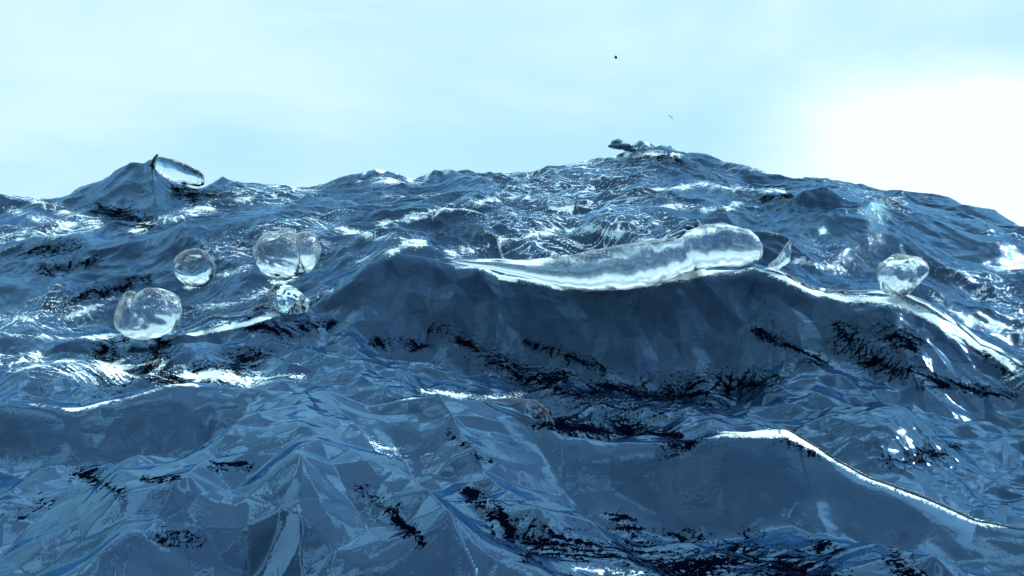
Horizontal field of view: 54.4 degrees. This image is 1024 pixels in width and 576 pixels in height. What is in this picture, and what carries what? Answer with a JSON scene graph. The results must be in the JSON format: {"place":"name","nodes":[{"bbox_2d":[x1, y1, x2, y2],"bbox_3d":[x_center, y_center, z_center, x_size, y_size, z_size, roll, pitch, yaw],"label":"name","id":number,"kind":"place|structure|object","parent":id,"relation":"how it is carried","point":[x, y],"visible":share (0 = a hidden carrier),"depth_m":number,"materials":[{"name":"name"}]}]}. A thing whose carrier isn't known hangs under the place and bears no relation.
{"place":"outdoors","nodes":[
{"label":"outdoors","id":0,"kind":"place"},
{"bbox_2d":[0,140,1023,575],"bbox_3d":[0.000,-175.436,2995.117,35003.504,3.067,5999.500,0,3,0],"label":"water","id":1,"kind":"structure","parent":0,"point":[350,422],"depth_m":6.57,"materials":[{"name":"blue liquid"}]},
{"bbox_2d":[114,288,181,339],"bbox_3d":[-2.613,0.183,7.171,0.467,0.382,0.383,0,3,0],"label":"water blob","id":2,"kind":"object","parent":1,"relation":"on","point":[148,313],"visible":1,"depth_m":7.04,"materials":[{"name":"clear liquid"}]},
{"bbox_2d":[149,154,157,165],"bbox_3d":[-5.356,-1.825,14.838,0.191,0.343,0.108,1,4,23],"label":"water spike","id":3,"kind":"object","parent":1,"relation":"on","point":[152,162],"visible":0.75,"depth_m":14.78,"materials":[{"name":"blue liquid"}]},
{"bbox_2d":[154,156,204,186],"bbox_3d":[-4.959,-1.740,14.840,0.707,0.450,0.229,-1,3,-11],"label":"wave tongue","id":4,"kind":"object","parent":1,"relation":"on","point":[173,170],"visible":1,"depth_m":14.76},
{"bbox_2d":[173,248,215,287],"bbox_3d":[-3.059,-0.193,9.583,0.398,0.376,0.366,0,3,0],"label":"water blob","id":5,"kind":"object","parent":1,"relation":"on","point":[195,267],"visible":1,"depth_m":9.46,"materials":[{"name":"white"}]},
{"bbox_2d":[176,290,329,332],"bbox_3d":[-1.946,0.192,7.625,1.179,0.313,0.316,-2,4,-25],"label":"crest lip","id":6,"kind":"object","parent":1,"relation":"on","point":[316,296],"visible":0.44,"depth_m":7.52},
{"bbox_2d":[253,227,320,280],"bbox_3d":[-2.148,-0.320,9.496,0.642,0.514,0.493,0,3,0],"label":"water blob","id":7,"kind":"object","parent":1,"relation":"on","point":[285,254],"visible":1,"depth_m":9.34,"materials":[{"name":"clear liquid"}]},
{"bbox_2d":[267,283,311,313],"bbox_3d":[-1.687,0.089,7.568,0.341,0.250,0.261,0,3,0],"label":"water blob","id":8,"kind":"object","parent":1,"relation":"on","point":[285,299],"visible":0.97,"depth_m":7.49,"materials":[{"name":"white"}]},
{"bbox_2d":[483,398,554,428],"bbox_3d":[0.035,0.553,4.426,0.359,0.128,0.085,2,4,31],"label":"crest lip","id":9,"kind":"object","parent":1,"relation":"on","point":[535,410],"visible":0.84,"depth_m":4.37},
{"bbox_2d":[546,197,574,211],"bbox_3d":[0.567,-0.974,11.602,0.334,0.169,0.240,0,3,0],"label":"water blob","id":10,"kind":"object","parent":1,"relation":"on","point":[565,204],"visible":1,"depth_m":11.52,"materials":[{"name":"white"}]},
{"bbox_2d":[450,223,762,290],"bbox_3d":[0.756,-0.243,7.744,2.463,0.531,0.400,0,3,-4],"label":"crest roll","id":11,"kind":"object","parent":1,"relation":"on","point":[648,263],"visible":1,"depth_m":7.66,"materials":[{"name":"liquid"}]},
{"bbox_2d":[608,139,636,151],"bbox_3d":[1.711,-2.218,15.482,0.442,0.205,0.276,1,4,22],"label":"flying splash","id":12,"kind":"object","parent":1,"relation":"on","point":[618,144],"visible":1,"depth_m":15.42,"materials":[{"name":"blue liquid"}]},
{"bbox_2d":[768,237,791,268],"bbox_3d":[2.201,-0.285,8.144,0.243,0.265,0.084,-3,4,-37],"label":"crest lip","id":13,"kind":"object","parent":1,"relation":"on","point":[783,258],"visible":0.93,"depth_m":8.14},
{"bbox_2d":[763,268,1023,366],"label":"crest lip","id":14,"kind":"object","parent":1,"relation":"on","point":[933,309],"visible":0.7,"depth_m":7.65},
{"bbox_2d":[876,254,928,296],"bbox_3d":[2.970,-0.097,7.558,0.376,0.330,0.333,0,3,0],"label":"water blob","id":15,"kind":"object","parent":1,"relation":"on","point":[901,275],"visible":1,"depth_m":7.45,"materials":[{"name":"clear liquid"}]},
{"bbox_2d":[787,429,1023,529],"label":"crest lip","id":16,"kind":"object","parent":1,"relation":"on","point":[915,493],"visible":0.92,"depth_m":3.73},
{"bbox_2d":[0,0,1023,225],"label":"sky","id":17,"kind":"structure","parent":0,"point":[922,96],"materials":[{"name":"white"}]}
]}

